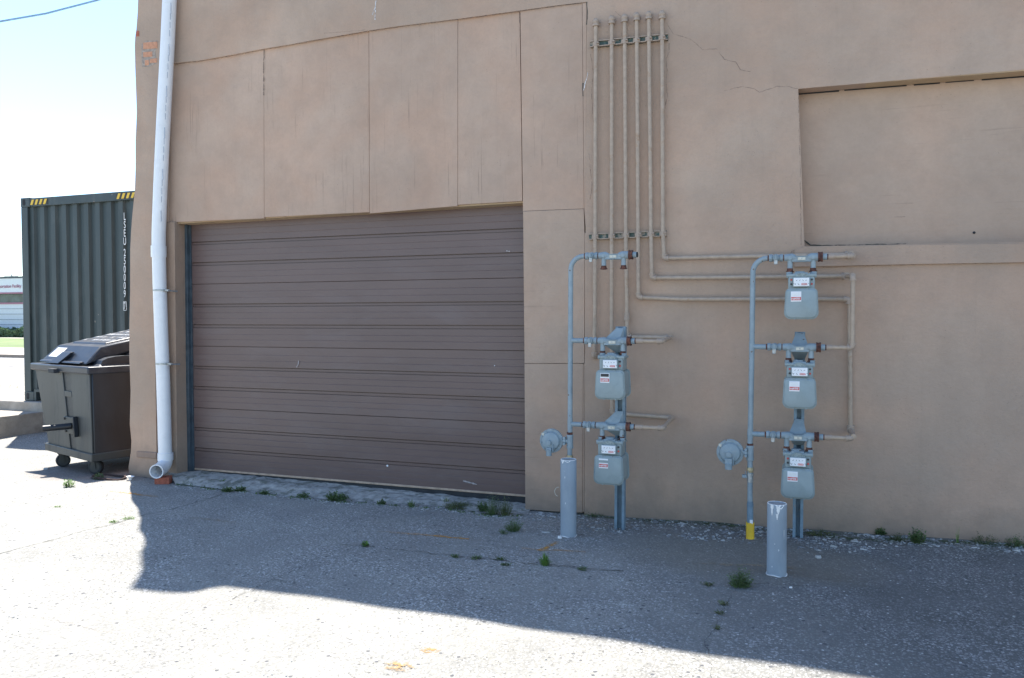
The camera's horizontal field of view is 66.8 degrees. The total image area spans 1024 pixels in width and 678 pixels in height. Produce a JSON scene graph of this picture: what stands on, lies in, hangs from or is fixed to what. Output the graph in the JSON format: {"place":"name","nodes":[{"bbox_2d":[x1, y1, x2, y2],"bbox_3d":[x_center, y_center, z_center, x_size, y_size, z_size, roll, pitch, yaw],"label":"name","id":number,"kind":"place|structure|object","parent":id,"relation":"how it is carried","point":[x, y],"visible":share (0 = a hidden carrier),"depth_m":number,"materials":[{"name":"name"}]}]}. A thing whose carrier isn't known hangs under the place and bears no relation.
{"place":"outdoors","nodes":[
{"label":"outdoors","id":0,"kind":"place"},
{"bbox_2d":[0,338,23,347],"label":"lawn","id":1,"kind":"structure","parent":0,"point":[11,342],"depth_m":30.81,"materials":[{"name":"green plant"}]},
{"bbox_2d":[0,358,23,365],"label":"road","id":2,"kind":"structure","parent":0,"point":[11,361],"depth_m":18.68,"materials":[{"name":"grey asphalt"}]},
{"bbox_2d":[0,347,23,353],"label":"pavement","id":3,"kind":"structure","parent":0,"point":[11,350],"depth_m":23.33,"materials":[{"name":"concrete"}]},
{"bbox_2d":[0,0,99,21],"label":"overhead cable","id":4,"kind":"object","parent":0,"point":[57,10],"visible":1,"depth_m":18.42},
{"bbox_2d":[0,0,137,276],"label":"sky","id":5,"kind":"structure","parent":0,"point":[68,106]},
{"bbox_2d":[0,337,1023,677],"bbox_3d":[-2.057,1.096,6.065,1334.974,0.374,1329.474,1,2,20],"label":"ground","id":6,"kind":"structure","parent":0,"point":[952,611],"depth_m":3.79,"materials":[{"name":"grey asphalt"}]},
{"bbox_2d":[0,274,22,328],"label":"clinic building","id":7,"kind":"structure","parent":6,"relation":"on","point":[11,301],"depth_m":43.84,"materials":[{"name":"stone"}]},
{"bbox_2d":[0,326,23,336],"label":"clipped hedge","id":8,"kind":"object","parent":6,"relation":"on","point":[12,332],"visible":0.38,"depth_m":41.80,"materials":[{"name":"green plant"}]},
{"bbox_2d":[0,354,23,357],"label":"kerb","id":9,"kind":"structure","parent":6,"relation":"on","point":[11,355],"depth_m":20.67,"materials":[{"name":"concrete"}]},
{"bbox_2d":[0,410,42,437],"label":"step slab","id":10,"kind":"structure","parent":6,"relation":"on","point":[14,423],"depth_m":9.55,"materials":[{"name":"concrete"}]},
{"bbox_2d":[0,366,46,431],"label":"platform","id":11,"kind":"structure","parent":6,"relation":"on","point":[12,396],"depth_m":11.07,"materials":[{"name":"concrete"}]},
{"bbox_2d":[21,191,134,400],"bbox_3d":[-4.093,-0.580,12.387,2.438,2.591,6.062,1,2,20],"label":"shipping container","id":12,"kind":"object","parent":11,"relation":"on","point":[76,266],"visible":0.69,"depth_m":9.72,"materials":[{"name":"metal"}]},
{"bbox_2d":[63,479,74,486],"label":"weed","id":13,"kind":"object","parent":6,"relation":"on","point":[66,484],"visible":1,"depth_m":6.28,"materials":[{"name":"green plant"}]},
{"bbox_2d":[30,329,130,473],"bbox_3d":[-3.878,0.546,7.562,1.276,1.324,1.413,1,2,36],"label":"dumpster","id":14,"kind":"object","parent":6,"relation":"on","point":[84,388],"visible":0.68,"depth_m":7.07,"materials":[{"name":"metal"}]},
{"bbox_2d":[91,473,126,480],"bbox_3d":[-3.466,1.187,6.681,0.358,0.029,0.187,1,2,20],"label":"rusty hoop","id":15,"kind":"object","parent":6,"relation":"on","point":[106,474],"visible":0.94,"depth_m":6.64,"materials":[{"name":"metal"}]},
{"bbox_2d":[3,494,220,552],"bbox_3d":[-2.602,1.221,5.180,0.077,0.024,1.883,1,2,24],"label":"crack line","id":16,"kind":"object","parent":6,"relation":"on","point":[110,524],"visible":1,"depth_m":5.07,"materials":[{"name":"grey"}]},
{"bbox_2d":[155,475,171,483],"bbox_3d":[-2.907,1.177,6.485,0.115,0.059,0.100,0,2,-8],"label":"loose brick","id":17,"kind":"object","parent":6,"relation":"on","point":[165,479],"visible":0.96,"depth_m":6.44,"materials":[{"name":"red brick"}]},
{"bbox_2d":[221,486,233,491],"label":"weed","id":18,"kind":"object","parent":6,"relation":"on","point":[223,489],"visible":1,"depth_m":6.14,"materials":[{"name":"green plant"}]},
{"bbox_2d":[234,485,245,491],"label":"weed","id":19,"kind":"object","parent":6,"relation":"on","point":[241,488],"visible":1,"depth_m":6.17,"materials":[{"name":"green plant"}]},
{"bbox_2d":[259,490,268,494],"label":"weed","id":20,"kind":"object","parent":6,"relation":"on","point":[265,492],"visible":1,"depth_m":6.06,"materials":[{"name":"green plant"}]},
{"bbox_2d":[167,470,529,512],"bbox_3d":[-1.420,1.191,6.079,3.301,0.078,0.462,1,2,20],"label":"apron","id":21,"kind":"object","parent":6,"relation":"on","point":[278,486],"visible":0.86,"depth_m":6.11,"materials":[{"name":"concrete"}]},
{"bbox_2d":[295,492,309,497],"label":"weed","id":22,"kind":"object","parent":21,"relation":"on","point":[303,495],"visible":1,"depth_m":5.96,"materials":[{"name":"green plant"}]},
{"bbox_2d":[324,490,348,500],"bbox_3d":[-1.321,1.181,5.865,0.215,0.070,0.172,1,2,20],"label":"weed","id":23,"kind":"object","parent":21,"relation":"on","point":[330,497],"visible":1,"depth_m":5.85,"materials":[{"name":"green plant"}]},
{"bbox_2d":[442,500,471,508],"bbox_3d":[-0.393,1.194,5.615,0.263,0.055,0.205,1,2,20],"label":"weed","id":24,"kind":"object","parent":21,"relation":"on","point":[455,505],"visible":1,"depth_m":5.60,"materials":[{"name":"green plant"}]},
{"bbox_2d":[476,500,488,511],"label":"weed","id":25,"kind":"object","parent":21,"relation":"on","point":[480,506],"visible":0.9,"depth_m":5.50,"materials":[{"name":"green plant"}]},
{"bbox_2d":[175,485,522,518],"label":"sill crumbs","id":26,"kind":"object","parent":6,"relation":"on","point":[357,503],"visible":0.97,"depth_m":5.71,"materials":[{"name":"gravel"}]},
{"bbox_2d":[176,483,521,516],"bbox_3d":[-1.367,1.209,5.859,3.053,0.028,0.178,1,2,20],"label":"creeping growth","id":27,"kind":"object","parent":6,"relation":"on","point":[517,515],"visible":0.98,"depth_m":5.77,"materials":[{"name":"green plant"}]},
{"bbox_2d":[362,540,368,546],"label":"weed","id":28,"kind":"object","parent":6,"relation":"on","point":[365,543],"visible":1,"depth_m":4.62,"materials":[{"name":"green plant"}]},
{"bbox_2d":[377,499,385,503],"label":"weed","id":29,"kind":"object","parent":6,"relation":"on","point":[382,501],"visible":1,"depth_m":5.71,"materials":[{"name":"green plant"}]},
{"bbox_2d":[387,661,412,669],"bbox_3d":[-0.434,1.266,3.004,0.148,0.001,0.099,1,2,20],"label":"rust stain","id":30,"kind":"object","parent":6,"relation":"on","point":[395,663],"visible":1,"depth_m":3.01,"materials":[{"name":"brown"}]},
{"bbox_2d":[406,500,415,506],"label":"weed","id":31,"kind":"object","parent":6,"relation":"on","point":[411,504],"visible":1,"depth_m":5.63,"materials":[{"name":"green plant"}]},
{"bbox_2d":[408,533,468,538],"bbox_3d":[-0.560,1.222,4.860,0.627,0.001,0.069,0,2,17],"label":"painted marking","id":32,"kind":"object","parent":6,"relation":"on","point":[447,537],"visible":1,"depth_m":4.79,"materials":[{"name":"paint"}]},
{"bbox_2d":[342,544,622,570],"bbox_3d":[-0.225,1.232,4.390,1.710,0.003,0.048,0,2,18],"label":"crack line","id":33,"kind":"object","parent":6,"relation":"on","point":[497,560],"visible":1,"depth_m":4.33,"materials":[{"name":"grey asphalt"}]},
{"bbox_2d":[482,494,501,515],"bbox_3d":[-0.146,1.133,5.411,0.159,0.182,0.116,1,2,20],"label":"weed","id":34,"kind":"object","parent":6,"relation":"on","point":[491,511],"visible":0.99,"depth_m":5.41,"materials":[{"name":"green plant"}]},
{"bbox_2d":[495,497,512,515],"bbox_3d":[-0.052,1.147,5.395,0.141,0.158,0.122,2,2,44],"label":"weed","id":35,"kind":"object","parent":6,"relation":"on","point":[505,511],"visible":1,"depth_m":5.38,"materials":[{"name":"green plant"}]},
{"bbox_2d":[1,500,1023,677],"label":"grit","id":36,"kind":"object","parent":6,"relation":"on","point":[500,607],"visible":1,"depth_m":3.48,"materials":[{"name":"gravel"}]},
{"bbox_2d":[504,519,523,531],"bbox_3d":[0.006,1.177,4.955,0.134,0.102,0.113,1,2,20],"label":"weed","id":37,"kind":"object","parent":6,"relation":"on","point":[514,528],"visible":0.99,"depth_m":4.96,"materials":[{"name":"green plant"}]},
{"bbox_2d":[538,553,551,565],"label":"weed","id":38,"kind":"object","parent":6,"relation":"on","point":[544,561],"visible":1,"depth_m":4.25,"materials":[{"name":"green plant"}]},
{"bbox_2d":[560,458,576,537],"bbox_3d":[0.352,1.010,4.841,0.110,0.529,0.110,1,2,20],"label":"bollard","id":39,"kind":"object","parent":6,"relation":"on","point":[568,473],"visible":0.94,"depth_m":4.80,"materials":[{"name":"metal"}]},
{"bbox_2d":[129,0,1023,543],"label":"commercial building","id":40,"kind":"structure","parent":6,"relation":"on","point":[379,220],"depth_m":5.37,"materials":[{"name":"paint"}]},
{"bbox_2d":[149,0,179,478],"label":"downspout","id":41,"kind":"object","parent":40,"relation":"attached to","point":[161,467],"visible":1,"depth_m":6.48,"materials":[{"name":"white plastic"}]},
{"bbox_2d":[191,205,526,502],"bbox_3d":[-1.258,0.071,6.202,3.201,2.324,0.057,1,2,20],"label":"overhead door","id":42,"kind":"structure","parent":40,"relation":"in","point":[385,351],"depth_m":6.14,"materials":[{"name":"brown paint"}]},
{"bbox_2d":[591,18,599,358],"bbox_3d":[0.565,-1.011,5.276,0.053,2.304,0.054,1,2,20],"label":"gas pipe","id":43,"kind":"object","parent":40,"relation":"attached to","point":[596,23],"visible":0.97,"depth_m":5.26,"materials":[{"name":"beige metal"}]},
{"bbox_2d":[589,230,666,239],"bbox_3d":[0.771,-0.698,5.215,0.526,0.045,0.057,1,2,20],"label":"strut channel","id":44,"kind":"object","parent":40,"relation":"attached to","point":[622,235],"visible":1,"depth_m":5.21,"materials":[{"name":"beige paint"}]},
{"bbox_2d":[590,33,667,47],"bbox_3d":[0.772,-1.989,5.176,0.522,0.056,0.057,1,2,20],"label":"strut channel","id":45,"kind":"object","parent":40,"relation":"attached to","point":[628,40],"visible":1,"depth_m":5.17,"materials":[{"name":"beige paint"}]},
{"bbox_2d":[608,15,673,430],"bbox_3d":[0.799,-0.797,5.006,0.450,2.722,0.413,1,2,20],"label":"gas pipe","id":46,"kind":"object","parent":40,"relation":"attached to","point":[611,23],"visible":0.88,"depth_m":5.21,"materials":[{"name":"beige metal"}]},
{"bbox_2d":[621,14,672,343],"bbox_3d":[0.836,-1.065,4.985,0.354,2.184,0.413,1,2,20],"label":"gas pipe","id":47,"kind":"object","parent":40,"relation":"attached to","point":[657,339],"visible":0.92,"depth_m":5.18,"materials":[{"name":"beige metal"}]},
{"bbox_2d":[633,12,855,441],"bbox_3d":[1.406,-0.782,4.833,1.373,2.741,0.323,1,2,20],"label":"gas pipe","id":48,"kind":"object","parent":40,"relation":"attached to","point":[850,426],"visible":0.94,"depth_m":5.11,"materials":[{"name":"beige metal"}]},
{"bbox_2d":[645,11,855,350],"bbox_3d":[1.436,-1.045,4.815,1.277,2.212,0.323,1,2,20],"label":"gas pipe","id":49,"kind":"object","parent":40,"relation":"attached to","point":[851,277],"visible":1,"depth_m":5.10,"materials":[{"name":"beige metal"}]},
{"bbox_2d":[659,10,855,260],"bbox_3d":[1.478,-1.305,4.791,1.194,1.673,0.323,1,2,20],"label":"gas pipe","id":50,"kind":"object","parent":40,"relation":"attached to","point":[845,255],"visible":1,"depth_m":5.09,"materials":[{"name":"beige metal"}]},
{"bbox_2d":[784,252,827,271],"bbox_3d":[1.730,-0.452,4.573,0.242,0.118,0.059,1,2,20],"label":"meter bar","id":51,"kind":"object","parent":50,"relation":"attached to","point":[812,258],"visible":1,"depth_m":4.56,"materials":[{"name":"grey paint"}]},
{"bbox_2d":[784,271,818,319],"bbox_3d":[1.707,-0.257,4.585,0.188,0.283,0.203,1,2,20],"label":"gas meter","id":52,"kind":"object","parent":51,"relation":"hanging from","point":[801,297],"visible":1,"depth_m":4.50,"materials":[{"name":"metal"}]},
{"bbox_2d":[566,252,597,457],"bbox_3d":[0.453,0.364,4.969,0.210,1.829,0.076,1,2,30],"label":"gas manifold","id":53,"kind":"object","parent":6,"relation":"on","point":[589,341],"visible":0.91,"depth_m":4.97,"materials":[{"name":"blue paint"}]},
{"bbox_2d":[540,428,572,455],"bbox_3d":[0.287,0.667,5.030,0.223,0.169,0.114,1,2,20],"label":"gas regulator","id":54,"kind":"object","parent":53,"relation":"attached to","point":[552,440],"visible":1,"depth_m":5.01,"materials":[{"name":"grey paint"}]},
{"bbox_2d":[598,250,637,269],"bbox_3d":[0.664,-0.496,4.865,0.246,0.118,0.059,1,2,20],"label":"meter bar","id":55,"kind":"object","parent":53,"relation":"attached to","point":[622,256],"visible":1,"depth_m":4.85,"materials":[{"name":"grey paint"}]},
{"bbox_2d":[585,512,604,517],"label":"weed","id":56,"kind":"object","parent":6,"relation":"on","point":[594,515],"visible":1,"depth_m":5.34,"materials":[{"name":"green plant"}]},
{"bbox_2d":[605,326,626,529],"bbox_3d":[0.658,0.580,4.968,0.132,1.319,0.085,1,2,20],"label":"meter post","id":57,"kind":"object","parent":6,"relation":"on","point":[618,416],"visible":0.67,"depth_m":4.96,"materials":[{"name":"metal"}]},
{"bbox_2d":[596,422,634,439],"bbox_3d":[0.653,0.578,4.901,0.248,0.118,0.059,1,2,20],"label":"meter bar","id":58,"kind":"object","parent":57,"relation":"attached to","point":[621,427],"visible":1,"depth_m":4.88,"materials":[{"name":"grey paint"}]},
{"bbox_2d":[593,436,629,485],"bbox_3d":[0.630,0.763,4.913,0.192,0.289,0.208,1,2,20],"label":"gas meter","id":59,"kind":"object","parent":58,"relation":"hanging from","point":[611,462],"visible":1,"depth_m":4.83,"materials":[{"name":"metal"}]},
{"bbox_2d":[597,336,635,354],"bbox_3d":[0.659,0.041,4.883,0.242,0.118,0.059,1,2,20],"label":"meter bar","id":60,"kind":"object","parent":57,"relation":"attached to","point":[621,341],"visible":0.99,"depth_m":4.86,"materials":[{"name":"blue paint"}]},
{"bbox_2d":[595,352,630,399],"bbox_3d":[0.636,0.231,4.894,0.192,0.289,0.208,1,2,20],"label":"gas meter","id":61,"kind":"object","parent":60,"relation":"hanging from","point":[612,381],"visible":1,"depth_m":4.81,"materials":[{"name":"paint"}]},
{"bbox_2d":[593,516,741,526],"bbox_3d":[1.009,1.210,5.158,1.075,0.027,0.119,1,2,20],"label":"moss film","id":62,"kind":"object","parent":6,"relation":"on","point":[681,521],"visible":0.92,"depth_m":5.11,"materials":[{"name":"green"}]},
{"bbox_2d":[700,581,713,586],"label":"weed","id":63,"kind":"object","parent":6,"relation":"on","point":[707,584],"visible":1,"depth_m":3.93,"materials":[{"name":"green plant"}]},
{"bbox_2d":[704,587,737,676],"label":"crack line","id":64,"kind":"object","parent":6,"relation":"on","point":[714,629],"visible":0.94,"depth_m":3.33,"materials":[{"name":"grey asphalt"}]},
{"bbox_2d":[727,565,755,588],"bbox_3d":[1.149,1.185,3.895,0.165,0.121,0.115,1,2,20],"label":"weed","id":65,"kind":"object","parent":6,"relation":"on","point":[738,582],"visible":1,"depth_m":3.89,"materials":[{"name":"green plant"}]},
{"bbox_2d":[742,254,783,539],"bbox_3d":[1.506,0.364,4.669,0.230,1.741,0.068,1,2,20],"label":"gas manifold","id":66,"kind":"object","parent":6,"relation":"on","point":[773,347],"visible":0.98,"depth_m":4.68,"materials":[{"name":"blue paint"}]},
{"bbox_2d":[716,439,753,469],"bbox_3d":[1.357,0.701,4.733,0.219,0.177,0.121,1,2,20],"label":"gas regulator","id":67,"kind":"object","parent":66,"relation":"attached to","point":[731,453],"visible":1,"depth_m":4.71,"materials":[{"name":"grey paint"}]},
{"bbox_2d":[516,512,1023,554],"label":"gravel","id":68,"kind":"structure","parent":6,"relation":"on","point":[815,548],"depth_m":4.74,"materials":[{"name":"grey gravel"}]},
{"bbox_2d":[766,501,786,576],"bbox_3d":[1.387,1.070,4.073,0.108,0.426,0.109,1,2,20],"label":"bollard","id":69,"kind":"object","parent":6,"relation":"on","point":[776,538],"visible":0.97,"depth_m":4.03,"materials":[{"name":"metal"}]},
{"bbox_2d":[790,332,807,537],"bbox_3d":[1.729,0.594,4.695,0.102,1.274,0.125,1,2,20],"label":"meter post","id":70,"kind":"object","parent":6,"relation":"on","point":[798,425],"visible":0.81,"depth_m":4.70,"materials":[{"name":"metal"}]},
{"bbox_2d":[781,431,824,451],"bbox_3d":[1.723,0.605,4.608,0.240,0.118,0.059,1,2,20],"label":"meter bar","id":71,"kind":"object","parent":70,"relation":"attached to","point":[808,437],"visible":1,"depth_m":4.59,"materials":[{"name":"blue paint"}]},
{"bbox_2d":[781,448,814,499],"bbox_3d":[1.698,0.793,4.620,0.188,0.283,0.203,1,2,20],"label":"gas meter","id":72,"kind":"object","parent":71,"relation":"hanging from","point":[797,479],"visible":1,"depth_m":4.54,"materials":[{"name":"metal"}]},
{"bbox_2d":[783,342,825,361],"bbox_3d":[1.726,0.078,4.591,0.242,0.118,0.059,1,2,20],"label":"meter bar","id":73,"kind":"object","parent":70,"relation":"attached to","point":[809,348],"visible":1,"depth_m":4.57,"materials":[{"name":"blue paint"}]},
{"bbox_2d":[782,360,816,408],"bbox_3d":[1.703,0.265,4.602,0.188,0.283,0.203,1,2,20],"label":"gas meter","id":74,"kind":"object","parent":73,"relation":"hanging from","point":[799,388],"visible":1,"depth_m":4.52,"materials":[{"name":"metal"}]},
{"bbox_2d":[806,529,835,535],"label":"weed","id":75,"kind":"object","parent":6,"relation":"on","point":[821,532],"visible":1,"depth_m":4.79,"materials":[{"name":"green plant"}]},
{"bbox_2d":[875,527,886,535],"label":"weed","id":76,"kind":"object","parent":6,"relation":"on","point":[881,532],"visible":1,"depth_m":4.74,"materials":[{"name":"green plant"}]},
{"bbox_2d":[888,532,905,540],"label":"weed","id":77,"kind":"object","parent":6,"relation":"on","point":[897,537],"visible":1,"depth_m":4.64,"materials":[{"name":"green plant"}]},
{"bbox_2d":[807,532,1022,545],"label":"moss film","id":78,"kind":"object","parent":6,"relation":"on","point":[926,540],"visible":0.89,"depth_m":4.60,"materials":[{"name":"green"}]},
{"bbox_2d":[908,527,926,543],"bbox_3d":[2.389,1.152,4.577,0.108,0.106,0.087,2,2,44],"label":"weed","id":79,"kind":"object","parent":6,"relation":"on","point":[916,537],"visible":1,"depth_m":4.57,"materials":[{"name":"green plant"}]},
{"bbox_2d":[970,531,999,545],"bbox_3d":[2.757,1.159,4.531,0.166,0.072,0.145,1,2,20],"label":"weed","id":80,"kind":"object","parent":6,"relation":"on","point":[986,541],"visible":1,"depth_m":4.53,"materials":[{"name":"green plant"}]},
{"bbox_2d":[1005,534,1023,547],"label":"weed","id":81,"kind":"object","parent":6,"relation":"on","point":[1017,542],"visible":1,"depth_m":4.46,"materials":[{"name":"green plant"}]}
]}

